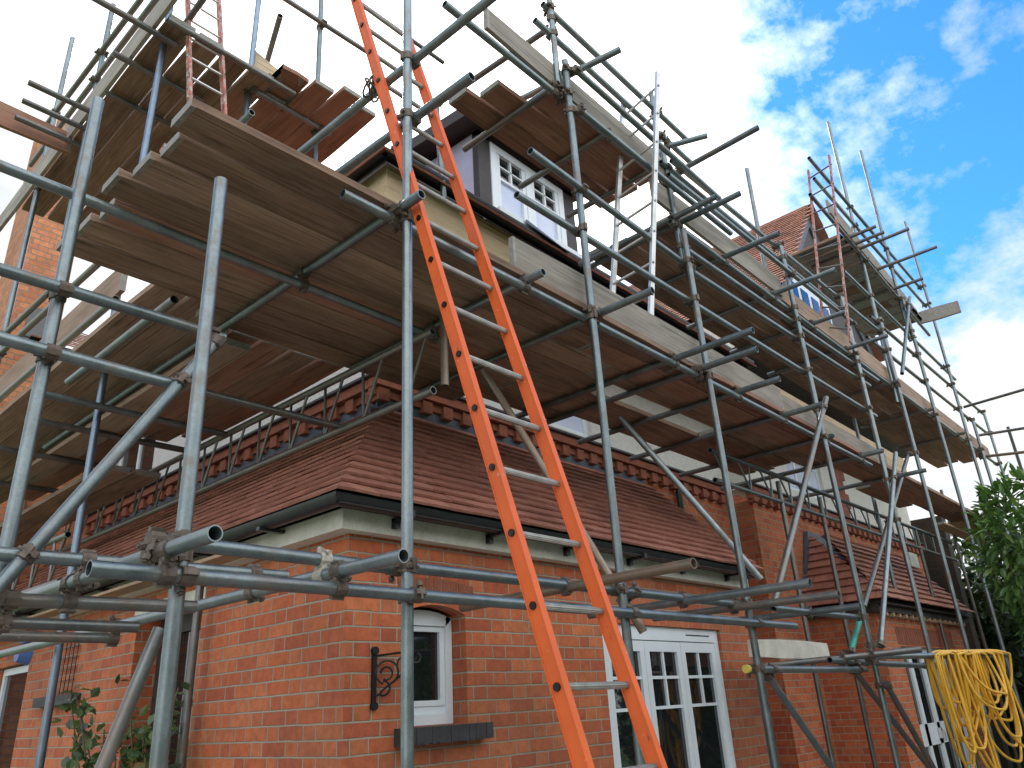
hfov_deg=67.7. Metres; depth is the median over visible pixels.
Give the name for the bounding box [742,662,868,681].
scaffold tube
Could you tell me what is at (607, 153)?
scaffold board
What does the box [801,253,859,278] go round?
scaffold board
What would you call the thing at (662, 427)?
scaffold board
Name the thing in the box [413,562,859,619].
scaffold tube
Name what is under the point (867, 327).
scaffold board
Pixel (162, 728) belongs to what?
scaffold tube
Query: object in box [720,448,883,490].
scaffold tube
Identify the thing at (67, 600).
scaffold tube
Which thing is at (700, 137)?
scaffold tube
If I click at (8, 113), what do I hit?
scaffold board
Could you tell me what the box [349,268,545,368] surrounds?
scaffold tube
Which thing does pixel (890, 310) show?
scaffold board
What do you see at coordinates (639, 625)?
scaffold tube
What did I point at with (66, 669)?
trellis
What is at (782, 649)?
scaffold board
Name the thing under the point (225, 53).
scaffold tube
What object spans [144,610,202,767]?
side door
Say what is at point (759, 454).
scaffold tube
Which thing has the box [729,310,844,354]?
scaffold tube
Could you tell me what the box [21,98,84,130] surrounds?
scaffold tube
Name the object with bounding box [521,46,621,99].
scaffold tube
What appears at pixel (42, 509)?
scaffold board
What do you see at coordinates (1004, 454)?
scaffold tube
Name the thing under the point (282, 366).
scaffold board
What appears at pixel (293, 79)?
scaffold board
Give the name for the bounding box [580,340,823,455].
scaffold board
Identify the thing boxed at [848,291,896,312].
scaffold board
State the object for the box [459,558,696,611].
scaffold tube
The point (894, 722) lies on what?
scaffold tube
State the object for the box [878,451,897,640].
scaffold tube
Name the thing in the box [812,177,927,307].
scaffold tube
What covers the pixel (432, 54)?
scaffold tube
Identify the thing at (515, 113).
scaffold tube
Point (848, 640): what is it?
scaffold tube
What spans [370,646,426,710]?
hanging bracket
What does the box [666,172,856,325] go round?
scaffold tube
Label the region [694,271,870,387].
scaffold tube
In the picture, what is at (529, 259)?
scaffold board
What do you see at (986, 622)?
conifer hedge
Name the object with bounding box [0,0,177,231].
scaffold board
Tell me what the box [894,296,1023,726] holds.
scaffold tube
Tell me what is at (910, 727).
scaffold tube
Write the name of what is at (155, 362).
scaffold board
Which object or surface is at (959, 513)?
scaffold board
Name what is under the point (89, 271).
scaffold tube
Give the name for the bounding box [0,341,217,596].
scaffold tube
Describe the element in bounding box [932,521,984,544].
scaffold board
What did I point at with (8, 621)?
scaffold tube
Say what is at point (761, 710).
scaffold tube
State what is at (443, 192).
scaffold tube
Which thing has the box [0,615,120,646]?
scaffold tube
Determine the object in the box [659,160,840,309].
scaffold tube
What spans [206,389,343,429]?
scaffold tube
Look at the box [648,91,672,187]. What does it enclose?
scaffold tube
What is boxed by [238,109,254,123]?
scaffold tube
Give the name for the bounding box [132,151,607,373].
scaffold board
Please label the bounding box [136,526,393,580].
scaffold tube
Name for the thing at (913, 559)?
security light
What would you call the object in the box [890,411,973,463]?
scaffold board
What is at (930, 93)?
sky
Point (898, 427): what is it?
scaffold board
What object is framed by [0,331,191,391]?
scaffold tube
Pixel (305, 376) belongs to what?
scaffold board
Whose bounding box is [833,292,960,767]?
scaffold tube
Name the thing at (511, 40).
scaffold board
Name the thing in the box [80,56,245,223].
scaffold board
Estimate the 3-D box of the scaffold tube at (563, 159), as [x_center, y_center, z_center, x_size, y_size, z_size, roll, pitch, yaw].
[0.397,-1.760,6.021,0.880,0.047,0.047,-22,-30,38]
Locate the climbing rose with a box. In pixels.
[51,674,189,767]
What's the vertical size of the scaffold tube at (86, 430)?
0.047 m
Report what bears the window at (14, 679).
in the brick house
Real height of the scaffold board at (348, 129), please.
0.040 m
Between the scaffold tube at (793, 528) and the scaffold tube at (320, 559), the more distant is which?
the scaffold tube at (793, 528)
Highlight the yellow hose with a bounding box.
[926,649,1023,767]
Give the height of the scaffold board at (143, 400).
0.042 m
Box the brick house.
[0,110,993,767]
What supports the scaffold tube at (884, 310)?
attached to the scaffold tube at (934, 413)
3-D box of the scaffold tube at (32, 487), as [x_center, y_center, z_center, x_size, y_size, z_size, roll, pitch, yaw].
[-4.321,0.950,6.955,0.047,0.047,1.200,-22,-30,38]
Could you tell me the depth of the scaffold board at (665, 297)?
7.71 m
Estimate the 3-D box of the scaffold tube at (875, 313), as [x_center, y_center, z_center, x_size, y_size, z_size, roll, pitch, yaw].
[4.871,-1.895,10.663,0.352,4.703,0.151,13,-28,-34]
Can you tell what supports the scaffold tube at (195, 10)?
attached to the worn ladder at (190, 58)
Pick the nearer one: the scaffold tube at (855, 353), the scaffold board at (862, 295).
the scaffold tube at (855, 353)
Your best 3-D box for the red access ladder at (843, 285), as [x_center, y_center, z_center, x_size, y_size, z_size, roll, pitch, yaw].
[3.669,-1.559,8.863,0.558,2.402,0.040,-22,-30,38]
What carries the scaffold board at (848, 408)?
on the scaffold tube at (861, 391)
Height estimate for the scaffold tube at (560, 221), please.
0.112 m
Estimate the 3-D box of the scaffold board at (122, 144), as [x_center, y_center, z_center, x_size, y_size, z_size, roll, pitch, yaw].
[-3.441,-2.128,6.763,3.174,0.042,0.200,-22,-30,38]
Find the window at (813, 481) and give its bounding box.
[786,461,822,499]
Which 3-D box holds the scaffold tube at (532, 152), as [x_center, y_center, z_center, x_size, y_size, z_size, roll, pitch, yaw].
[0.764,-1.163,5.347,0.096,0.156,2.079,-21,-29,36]
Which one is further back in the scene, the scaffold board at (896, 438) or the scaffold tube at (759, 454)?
the scaffold board at (896, 438)
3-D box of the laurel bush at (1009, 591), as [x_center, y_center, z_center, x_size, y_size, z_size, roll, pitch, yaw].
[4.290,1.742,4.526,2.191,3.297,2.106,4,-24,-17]
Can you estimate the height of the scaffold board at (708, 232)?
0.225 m
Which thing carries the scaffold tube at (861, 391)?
attached to the scaffold tube at (722, 260)
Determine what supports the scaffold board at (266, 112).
on the scaffold tube at (282, 106)
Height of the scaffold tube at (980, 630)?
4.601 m
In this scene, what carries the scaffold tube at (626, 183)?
attached to the scaffold tube at (477, 30)
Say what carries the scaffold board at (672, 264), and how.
on the scaffold tube at (768, 237)
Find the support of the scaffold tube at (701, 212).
attached to the scaffold tube at (722, 260)
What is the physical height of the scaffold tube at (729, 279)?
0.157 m
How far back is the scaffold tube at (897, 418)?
10.93 m
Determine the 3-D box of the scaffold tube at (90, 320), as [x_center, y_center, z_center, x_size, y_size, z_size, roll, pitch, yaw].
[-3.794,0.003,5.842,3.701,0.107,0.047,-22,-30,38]
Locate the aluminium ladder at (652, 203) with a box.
[610,71,659,314]
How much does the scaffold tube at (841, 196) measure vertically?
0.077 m
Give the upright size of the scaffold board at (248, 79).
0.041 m
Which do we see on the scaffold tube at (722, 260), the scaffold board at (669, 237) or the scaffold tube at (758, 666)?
the scaffold board at (669, 237)
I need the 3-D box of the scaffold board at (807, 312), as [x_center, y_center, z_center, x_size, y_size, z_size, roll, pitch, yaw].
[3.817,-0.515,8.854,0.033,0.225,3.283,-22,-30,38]
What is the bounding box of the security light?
[902,552,919,568]
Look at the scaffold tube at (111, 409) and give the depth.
5.19 m
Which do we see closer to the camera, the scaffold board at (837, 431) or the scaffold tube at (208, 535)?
the scaffold tube at (208, 535)
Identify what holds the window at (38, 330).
in the neighbouring wing
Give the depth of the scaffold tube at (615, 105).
5.93 m
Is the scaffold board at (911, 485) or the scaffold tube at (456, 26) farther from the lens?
the scaffold board at (911, 485)
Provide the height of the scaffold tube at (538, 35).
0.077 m
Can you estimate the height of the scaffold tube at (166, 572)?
0.154 m
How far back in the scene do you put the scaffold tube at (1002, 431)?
12.86 m
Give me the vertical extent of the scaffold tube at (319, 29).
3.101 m
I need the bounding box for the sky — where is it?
[0,0,1023,588]
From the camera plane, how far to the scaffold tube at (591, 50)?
6.17 m
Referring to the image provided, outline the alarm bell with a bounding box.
[14,642,32,664]
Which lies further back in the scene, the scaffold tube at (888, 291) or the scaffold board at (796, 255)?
the scaffold tube at (888, 291)
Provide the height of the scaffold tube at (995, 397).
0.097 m
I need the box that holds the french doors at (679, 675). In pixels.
[602,624,735,767]
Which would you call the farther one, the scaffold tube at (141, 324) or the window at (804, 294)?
the window at (804, 294)
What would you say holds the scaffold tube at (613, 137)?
attached to the scaffold tube at (568, 71)
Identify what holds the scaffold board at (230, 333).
on the scaffold tube at (407, 203)
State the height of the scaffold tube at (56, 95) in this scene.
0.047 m
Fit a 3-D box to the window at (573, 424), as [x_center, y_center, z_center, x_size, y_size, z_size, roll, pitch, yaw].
[0.370,-0.035,7.596,0.060,1.050,1.050,-22,-30,38]
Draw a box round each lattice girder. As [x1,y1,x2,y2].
[11,531,71,592]
[56,328,436,551]
[708,447,956,561]
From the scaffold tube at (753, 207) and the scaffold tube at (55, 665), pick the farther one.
the scaffold tube at (753, 207)
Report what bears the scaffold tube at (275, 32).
attached to the scaffold tube at (250, 92)
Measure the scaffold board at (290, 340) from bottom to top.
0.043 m
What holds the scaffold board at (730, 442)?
on the scaffold tube at (735, 429)
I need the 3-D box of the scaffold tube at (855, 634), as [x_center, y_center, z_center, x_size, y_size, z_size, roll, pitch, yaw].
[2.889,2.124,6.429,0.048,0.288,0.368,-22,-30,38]
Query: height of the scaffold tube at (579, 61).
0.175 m
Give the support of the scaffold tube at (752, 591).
attached to the scaffold tube at (562, 583)
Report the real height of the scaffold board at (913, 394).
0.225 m
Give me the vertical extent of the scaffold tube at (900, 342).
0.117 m
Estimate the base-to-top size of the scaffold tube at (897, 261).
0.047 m
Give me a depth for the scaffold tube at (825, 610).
5.71 m
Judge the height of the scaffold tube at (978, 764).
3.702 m
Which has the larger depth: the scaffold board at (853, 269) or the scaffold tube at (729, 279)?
the scaffold board at (853, 269)
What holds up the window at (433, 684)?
in the brick house
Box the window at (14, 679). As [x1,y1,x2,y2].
[0,665,28,767]
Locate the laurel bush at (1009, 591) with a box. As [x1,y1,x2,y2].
[961,461,1023,655]
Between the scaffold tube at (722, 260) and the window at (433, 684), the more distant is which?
the scaffold tube at (722, 260)
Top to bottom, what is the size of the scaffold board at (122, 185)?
0.041 m
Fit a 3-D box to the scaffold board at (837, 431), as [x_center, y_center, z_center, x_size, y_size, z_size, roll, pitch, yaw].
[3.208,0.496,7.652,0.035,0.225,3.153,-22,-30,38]
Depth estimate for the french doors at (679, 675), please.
5.90 m
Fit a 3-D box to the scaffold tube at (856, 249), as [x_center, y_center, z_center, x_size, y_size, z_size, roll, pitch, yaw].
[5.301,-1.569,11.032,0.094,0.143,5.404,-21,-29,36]
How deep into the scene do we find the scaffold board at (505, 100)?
5.77 m
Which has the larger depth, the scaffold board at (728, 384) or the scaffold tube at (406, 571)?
the scaffold board at (728, 384)
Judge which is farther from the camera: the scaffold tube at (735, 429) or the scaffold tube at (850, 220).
the scaffold tube at (850, 220)
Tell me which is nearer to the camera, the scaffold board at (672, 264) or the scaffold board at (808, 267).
the scaffold board at (672, 264)
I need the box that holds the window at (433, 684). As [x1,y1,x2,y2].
[414,610,452,725]
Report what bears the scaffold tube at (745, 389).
attached to the scaffold tube at (389, 216)
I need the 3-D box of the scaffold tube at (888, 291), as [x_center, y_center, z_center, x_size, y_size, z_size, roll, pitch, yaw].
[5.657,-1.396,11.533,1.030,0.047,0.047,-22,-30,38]
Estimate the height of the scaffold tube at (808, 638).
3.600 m
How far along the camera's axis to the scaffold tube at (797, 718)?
5.20 m
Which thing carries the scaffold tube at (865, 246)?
on the scaffold tube at (856, 249)
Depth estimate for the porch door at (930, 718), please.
9.55 m
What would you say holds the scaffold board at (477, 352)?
on the scaffold tube at (626, 301)
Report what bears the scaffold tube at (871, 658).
attached to the scaffold tube at (864, 655)
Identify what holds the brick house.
on the patio
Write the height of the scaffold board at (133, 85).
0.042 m
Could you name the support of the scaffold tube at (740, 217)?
attached to the scaffold tube at (875, 313)
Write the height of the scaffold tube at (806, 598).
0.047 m
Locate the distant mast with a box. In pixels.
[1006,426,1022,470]
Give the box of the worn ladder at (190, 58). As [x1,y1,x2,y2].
[185,0,226,113]
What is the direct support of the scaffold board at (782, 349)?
on the scaffold tube at (815, 322)
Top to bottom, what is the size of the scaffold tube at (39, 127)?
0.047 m
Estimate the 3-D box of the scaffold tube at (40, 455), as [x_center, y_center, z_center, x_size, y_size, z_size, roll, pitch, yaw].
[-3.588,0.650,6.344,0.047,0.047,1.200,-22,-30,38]
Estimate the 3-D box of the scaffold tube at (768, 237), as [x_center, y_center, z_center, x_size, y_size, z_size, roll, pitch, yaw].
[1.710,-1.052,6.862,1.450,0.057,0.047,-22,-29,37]
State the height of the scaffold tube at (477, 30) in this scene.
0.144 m
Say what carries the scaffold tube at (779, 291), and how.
attached to the scaffold tube at (722, 260)
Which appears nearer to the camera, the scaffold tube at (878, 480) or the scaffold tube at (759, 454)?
the scaffold tube at (759, 454)
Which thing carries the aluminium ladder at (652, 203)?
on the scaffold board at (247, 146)
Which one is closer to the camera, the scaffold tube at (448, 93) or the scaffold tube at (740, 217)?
the scaffold tube at (448, 93)
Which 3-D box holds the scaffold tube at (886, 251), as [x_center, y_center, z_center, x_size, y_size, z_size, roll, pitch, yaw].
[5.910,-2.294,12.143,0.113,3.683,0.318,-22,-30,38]
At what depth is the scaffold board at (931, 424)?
11.73 m
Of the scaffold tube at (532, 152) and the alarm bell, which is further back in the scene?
the alarm bell
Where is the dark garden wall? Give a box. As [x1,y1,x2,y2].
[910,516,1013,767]
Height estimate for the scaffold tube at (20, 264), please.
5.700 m
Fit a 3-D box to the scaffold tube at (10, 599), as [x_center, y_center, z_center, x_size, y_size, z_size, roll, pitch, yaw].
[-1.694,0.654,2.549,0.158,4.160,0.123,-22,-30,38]
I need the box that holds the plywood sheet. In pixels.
[254,51,301,97]
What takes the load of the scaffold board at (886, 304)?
on the scaffold tube at (856, 249)
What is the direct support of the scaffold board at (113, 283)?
on the scaffold tube at (90, 320)
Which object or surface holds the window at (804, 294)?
in the brick house
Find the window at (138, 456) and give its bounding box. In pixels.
[119,436,155,470]
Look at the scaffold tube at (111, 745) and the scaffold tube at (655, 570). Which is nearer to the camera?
the scaffold tube at (111, 745)
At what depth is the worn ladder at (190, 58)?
5.70 m
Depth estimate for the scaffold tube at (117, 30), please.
6.82 m
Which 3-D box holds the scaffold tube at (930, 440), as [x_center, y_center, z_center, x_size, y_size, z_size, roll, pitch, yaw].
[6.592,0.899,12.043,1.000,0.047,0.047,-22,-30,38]
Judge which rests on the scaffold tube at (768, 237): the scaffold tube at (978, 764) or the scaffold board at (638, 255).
the scaffold board at (638, 255)
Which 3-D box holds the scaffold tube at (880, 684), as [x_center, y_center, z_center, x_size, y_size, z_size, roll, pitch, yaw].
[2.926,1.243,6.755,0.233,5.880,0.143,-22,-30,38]
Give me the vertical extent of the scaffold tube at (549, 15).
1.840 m
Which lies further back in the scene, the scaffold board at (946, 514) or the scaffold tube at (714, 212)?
the scaffold board at (946, 514)
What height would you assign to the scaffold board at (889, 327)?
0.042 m
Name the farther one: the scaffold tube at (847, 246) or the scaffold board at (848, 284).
the scaffold board at (848, 284)
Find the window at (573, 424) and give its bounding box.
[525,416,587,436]
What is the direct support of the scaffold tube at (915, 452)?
on the patio
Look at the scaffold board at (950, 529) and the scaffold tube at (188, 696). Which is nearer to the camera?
the scaffold tube at (188, 696)
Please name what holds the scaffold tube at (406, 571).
on the patio
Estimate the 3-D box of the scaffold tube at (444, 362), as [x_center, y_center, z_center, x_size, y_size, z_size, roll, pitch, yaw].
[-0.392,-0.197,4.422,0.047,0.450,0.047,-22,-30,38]
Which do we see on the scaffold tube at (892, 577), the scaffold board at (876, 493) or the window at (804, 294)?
the scaffold board at (876, 493)
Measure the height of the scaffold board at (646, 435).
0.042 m
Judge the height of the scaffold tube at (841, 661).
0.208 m
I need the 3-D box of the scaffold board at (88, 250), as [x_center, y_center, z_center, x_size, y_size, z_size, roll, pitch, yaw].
[-0.912,-0.223,5.138,0.200,0.042,3.891,-22,-30,38]
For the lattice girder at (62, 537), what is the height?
0.437 m
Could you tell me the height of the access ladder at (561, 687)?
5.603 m
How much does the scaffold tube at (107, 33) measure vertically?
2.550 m
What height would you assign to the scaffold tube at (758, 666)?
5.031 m
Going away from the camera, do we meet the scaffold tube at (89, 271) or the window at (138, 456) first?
the scaffold tube at (89, 271)
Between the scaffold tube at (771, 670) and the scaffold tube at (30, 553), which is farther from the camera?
the scaffold tube at (771, 670)
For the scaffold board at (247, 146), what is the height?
0.043 m
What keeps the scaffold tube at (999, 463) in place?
on the patio
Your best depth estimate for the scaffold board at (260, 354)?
5.68 m
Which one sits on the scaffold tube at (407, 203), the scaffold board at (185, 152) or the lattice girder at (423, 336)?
the scaffold board at (185, 152)
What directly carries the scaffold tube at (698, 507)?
attached to the scaffold tube at (758, 666)
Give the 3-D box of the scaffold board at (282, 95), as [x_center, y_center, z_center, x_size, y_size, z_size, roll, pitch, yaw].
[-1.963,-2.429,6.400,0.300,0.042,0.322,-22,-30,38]
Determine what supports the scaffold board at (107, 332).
on the scaffold tube at (20, 264)
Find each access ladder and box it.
[351,0,667,767]
[807,155,851,343]
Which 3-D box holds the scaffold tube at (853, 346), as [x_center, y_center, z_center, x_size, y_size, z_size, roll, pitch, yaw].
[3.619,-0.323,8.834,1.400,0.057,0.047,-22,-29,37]
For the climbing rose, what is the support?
on the patio
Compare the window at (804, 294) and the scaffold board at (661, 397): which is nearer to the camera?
the scaffold board at (661, 397)
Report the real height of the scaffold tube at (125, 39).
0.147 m
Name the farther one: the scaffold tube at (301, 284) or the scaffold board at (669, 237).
the scaffold board at (669, 237)
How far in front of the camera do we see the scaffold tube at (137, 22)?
5.51 m
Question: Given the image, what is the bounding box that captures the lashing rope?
[362,74,378,102]
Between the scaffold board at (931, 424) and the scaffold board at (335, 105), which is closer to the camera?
the scaffold board at (335, 105)
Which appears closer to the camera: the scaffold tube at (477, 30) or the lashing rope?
the lashing rope
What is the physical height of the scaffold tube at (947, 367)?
9.301 m
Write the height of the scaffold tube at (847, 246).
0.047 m
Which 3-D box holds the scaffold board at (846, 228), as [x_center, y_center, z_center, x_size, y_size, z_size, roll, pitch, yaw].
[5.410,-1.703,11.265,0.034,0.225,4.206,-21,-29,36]
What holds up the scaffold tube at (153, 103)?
attached to the scaffold board at (133, 85)
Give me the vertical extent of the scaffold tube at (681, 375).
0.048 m
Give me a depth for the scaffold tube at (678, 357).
5.50 m
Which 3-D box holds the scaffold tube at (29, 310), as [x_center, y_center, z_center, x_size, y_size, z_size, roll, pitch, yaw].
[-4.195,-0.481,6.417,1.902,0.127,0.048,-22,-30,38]
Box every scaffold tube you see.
[0,36,74,363]
[0,96,104,618]
[0,160,450,347]
[0,263,100,354]
[0,263,226,350]
[0,295,119,401]
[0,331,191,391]
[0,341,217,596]
[0,445,135,471]
[0,480,58,492]
[0,543,288,603]
[0,548,408,657]
[0,609,139,634]
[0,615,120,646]
[3,290,49,333]
[10,525,222,609]
[14,114,80,147]
[19,571,197,613]
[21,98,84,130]
[24,417,183,452]
[27,80,89,113]
[28,0,158,166]
[34,296,120,767]
[42,189,424,449]
[45,0,144,123]
[45,391,227,437]
[61,3,115,238]
[64,295,178,384]
[85,535,797,629]
[91,0,178,48]
[94,626,163,767]
[106,90,170,126]
[113,51,203,101]
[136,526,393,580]
[139,6,173,162]
[142,176,227,767]
[166,16,295,96]
[177,585,203,767]
[183,0,206,21]
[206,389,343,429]
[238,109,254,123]
[242,0,261,124]
[255,90,332,136]
[265,13,282,61]
[282,0,365,53]
[297,0,496,153]
[310,0,327,160]
[335,72,474,174]
[339,189,872,466]
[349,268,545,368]
[362,2,444,64]
[385,0,426,767]
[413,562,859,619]
[419,286,654,391]
[437,104,446,198]
[440,314,448,386]
[442,0,674,192]
[443,30,544,103]
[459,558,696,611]
[462,80,560,151]
[481,368,646,633]
[514,191,877,417]
[515,327,754,418]
[519,134,604,188]
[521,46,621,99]
[527,147,695,272]
[532,17,691,162]
[540,1,687,138]
[543,0,563,100]
[546,346,757,424]
[555,59,645,764]
[566,170,648,218]
[577,71,721,200]
[577,376,780,444]
[578,194,717,266]
[581,110,732,235]
[587,578,811,618]
[591,191,741,268]
[618,415,762,580]
[629,402,822,460]
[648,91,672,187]
[651,133,707,149]
[652,590,840,621]
[655,230,779,289]
[658,150,695,276]
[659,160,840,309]
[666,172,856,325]
[667,211,998,465]
[669,159,879,331]
[676,125,759,170]
[677,228,779,767]
[679,433,834,476]
[686,267,836,329]
[690,249,879,381]
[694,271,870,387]
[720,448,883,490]
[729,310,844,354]
[737,567,771,767]
[737,603,861,619]
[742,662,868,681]
[744,168,770,291]
[762,646,921,665]
[767,334,887,376]
[768,678,835,767]
[769,396,828,610]
[771,240,900,767]
[773,468,926,504]
[775,481,836,767]
[799,225,876,259]
[806,230,884,264]
[807,156,921,289]
[808,192,930,336]
[811,227,909,268]
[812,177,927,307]
[817,497,877,767]
[821,379,898,402]
[827,121,899,402]
[827,647,926,673]
[832,245,936,285]
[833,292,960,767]
[844,269,956,380]
[849,621,861,647]
[852,277,922,304]
[852,418,897,598]
[854,673,929,767]
[859,150,911,341]
[860,407,933,428]
[863,453,909,608]
[864,649,1009,662]
[865,335,988,435]
[868,315,982,414]
[873,317,1001,767]
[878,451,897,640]
[887,689,935,767]
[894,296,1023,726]
[897,431,964,449]
[900,296,910,374]
[904,221,1012,583]
[914,529,980,767]
[939,490,1021,767]
[963,388,1023,407]
[966,417,1008,534]
[977,409,1021,532]
[978,451,1023,457]
[979,427,1023,436]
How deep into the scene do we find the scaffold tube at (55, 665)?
4.80 m
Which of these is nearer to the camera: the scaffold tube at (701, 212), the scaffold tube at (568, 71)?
the scaffold tube at (568, 71)
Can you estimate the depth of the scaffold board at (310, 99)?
6.47 m
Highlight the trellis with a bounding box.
[56,631,79,694]
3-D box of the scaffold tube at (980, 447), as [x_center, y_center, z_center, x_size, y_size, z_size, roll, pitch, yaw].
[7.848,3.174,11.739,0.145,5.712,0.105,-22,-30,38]
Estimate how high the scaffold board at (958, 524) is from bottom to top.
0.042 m
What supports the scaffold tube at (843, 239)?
on the scaffold tube at (856, 249)
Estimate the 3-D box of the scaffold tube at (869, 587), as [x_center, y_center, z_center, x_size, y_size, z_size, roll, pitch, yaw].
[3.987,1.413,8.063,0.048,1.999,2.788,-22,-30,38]
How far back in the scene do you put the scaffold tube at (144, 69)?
5.94 m
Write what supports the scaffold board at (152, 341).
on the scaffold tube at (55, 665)
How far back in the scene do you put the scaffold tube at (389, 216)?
4.55 m
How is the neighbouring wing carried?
on the ground
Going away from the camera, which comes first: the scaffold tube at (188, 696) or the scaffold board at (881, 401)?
the scaffold tube at (188, 696)
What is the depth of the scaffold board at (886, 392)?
9.11 m
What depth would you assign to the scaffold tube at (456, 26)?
4.08 m
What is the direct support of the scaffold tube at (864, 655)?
attached to the scaffold tube at (841, 661)
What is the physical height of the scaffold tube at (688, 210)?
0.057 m
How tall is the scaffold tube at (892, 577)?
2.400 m
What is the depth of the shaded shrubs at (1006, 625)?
10.63 m
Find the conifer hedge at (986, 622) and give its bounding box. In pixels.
[949,534,1023,767]
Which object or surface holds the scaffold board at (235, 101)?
on the scaffold tube at (250, 92)
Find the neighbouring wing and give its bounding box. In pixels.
[0,120,93,616]
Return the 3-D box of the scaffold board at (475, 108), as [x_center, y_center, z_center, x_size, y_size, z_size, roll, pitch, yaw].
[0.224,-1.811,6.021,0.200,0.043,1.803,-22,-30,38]
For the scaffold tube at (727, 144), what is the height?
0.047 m
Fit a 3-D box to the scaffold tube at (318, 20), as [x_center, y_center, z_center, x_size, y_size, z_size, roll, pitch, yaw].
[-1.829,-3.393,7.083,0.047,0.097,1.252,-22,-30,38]
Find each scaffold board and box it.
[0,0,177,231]
[0,101,73,155]
[0,271,127,402]
[0,283,185,442]
[0,296,200,467]
[0,323,218,480]
[0,329,259,503]
[0,465,129,536]
[15,469,160,547]
[22,14,195,216]
[25,339,288,500]
[28,338,249,482]
[47,32,222,224]
[56,236,563,418]
[78,212,515,387]
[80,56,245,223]
[99,198,538,376]
[101,168,603,388]
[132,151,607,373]
[145,349,316,441]
[160,132,599,349]
[170,97,687,371]
[181,358,342,440]
[195,306,464,400]
[213,65,273,108]
[216,85,258,119]
[238,92,285,130]
[258,73,300,104]
[260,79,333,141]
[272,64,308,94]
[281,85,361,149]
[305,106,375,162]
[449,87,614,207]
[480,79,637,198]
[483,8,676,174]
[499,380,755,475]
[508,236,783,408]
[531,372,774,471]
[533,95,650,186]
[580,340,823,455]
[589,248,794,373]
[590,364,821,466]
[610,237,755,329]
[633,236,826,364]
[648,177,782,296]
[656,216,789,318]
[669,361,862,460]
[698,428,790,466]
[747,639,829,658]
[750,326,881,412]
[777,314,910,405]
[779,285,889,380]
[781,394,887,464]
[782,370,868,420]
[786,234,847,266]
[792,244,852,273]
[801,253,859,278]
[810,262,869,287]
[814,453,932,506]
[817,268,875,294]
[817,362,901,413]
[825,200,917,312]
[826,276,881,300]
[833,281,891,305]
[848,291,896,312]
[849,295,900,319]
[850,456,964,511]
[854,301,911,326]
[855,485,912,507]
[856,307,917,332]
[860,418,947,467]
[862,314,921,336]
[875,410,957,463]
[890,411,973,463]
[898,378,990,457]
[900,403,978,457]
[918,301,960,323]
[921,503,976,527]
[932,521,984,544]
[947,521,988,536]
[953,507,982,526]
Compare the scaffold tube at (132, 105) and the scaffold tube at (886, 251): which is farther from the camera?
the scaffold tube at (886, 251)
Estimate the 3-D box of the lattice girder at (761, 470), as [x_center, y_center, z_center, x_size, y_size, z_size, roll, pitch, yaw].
[4.435,1.704,9.553,0.047,0.347,7.750,-22,-30,38]
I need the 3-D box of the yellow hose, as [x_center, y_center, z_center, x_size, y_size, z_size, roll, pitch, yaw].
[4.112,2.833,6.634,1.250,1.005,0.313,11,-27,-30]
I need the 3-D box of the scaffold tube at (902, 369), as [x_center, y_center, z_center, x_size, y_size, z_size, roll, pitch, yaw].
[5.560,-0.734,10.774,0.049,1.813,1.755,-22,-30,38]
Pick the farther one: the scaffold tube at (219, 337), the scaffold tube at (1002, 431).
the scaffold tube at (1002, 431)
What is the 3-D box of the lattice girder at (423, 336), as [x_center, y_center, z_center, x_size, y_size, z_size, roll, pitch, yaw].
[-2.540,0.705,6.060,5.650,0.417,0.047,-22,-29,37]
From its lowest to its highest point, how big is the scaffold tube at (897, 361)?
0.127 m
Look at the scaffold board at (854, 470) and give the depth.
8.77 m
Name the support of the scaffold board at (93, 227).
on the scaffold tube at (407, 203)
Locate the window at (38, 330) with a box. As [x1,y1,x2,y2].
[23,308,46,341]
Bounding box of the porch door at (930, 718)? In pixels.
[901,647,976,767]
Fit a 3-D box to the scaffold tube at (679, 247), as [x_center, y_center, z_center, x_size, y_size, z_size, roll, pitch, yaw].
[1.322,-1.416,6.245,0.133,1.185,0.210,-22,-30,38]
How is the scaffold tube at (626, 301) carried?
attached to the scaffold tube at (389, 216)
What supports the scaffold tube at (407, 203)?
attached to the scaffold tube at (389, 216)
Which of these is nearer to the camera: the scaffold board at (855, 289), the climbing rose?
the climbing rose
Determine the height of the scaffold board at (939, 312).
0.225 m
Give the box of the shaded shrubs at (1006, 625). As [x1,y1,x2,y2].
[974,527,1023,671]
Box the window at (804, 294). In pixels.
[791,278,832,323]
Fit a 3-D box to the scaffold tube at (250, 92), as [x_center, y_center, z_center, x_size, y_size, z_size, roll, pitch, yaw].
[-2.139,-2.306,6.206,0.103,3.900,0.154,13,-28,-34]
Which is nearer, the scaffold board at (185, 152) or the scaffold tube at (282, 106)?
the scaffold board at (185, 152)
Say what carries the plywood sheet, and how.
on the scaffold board at (282, 95)

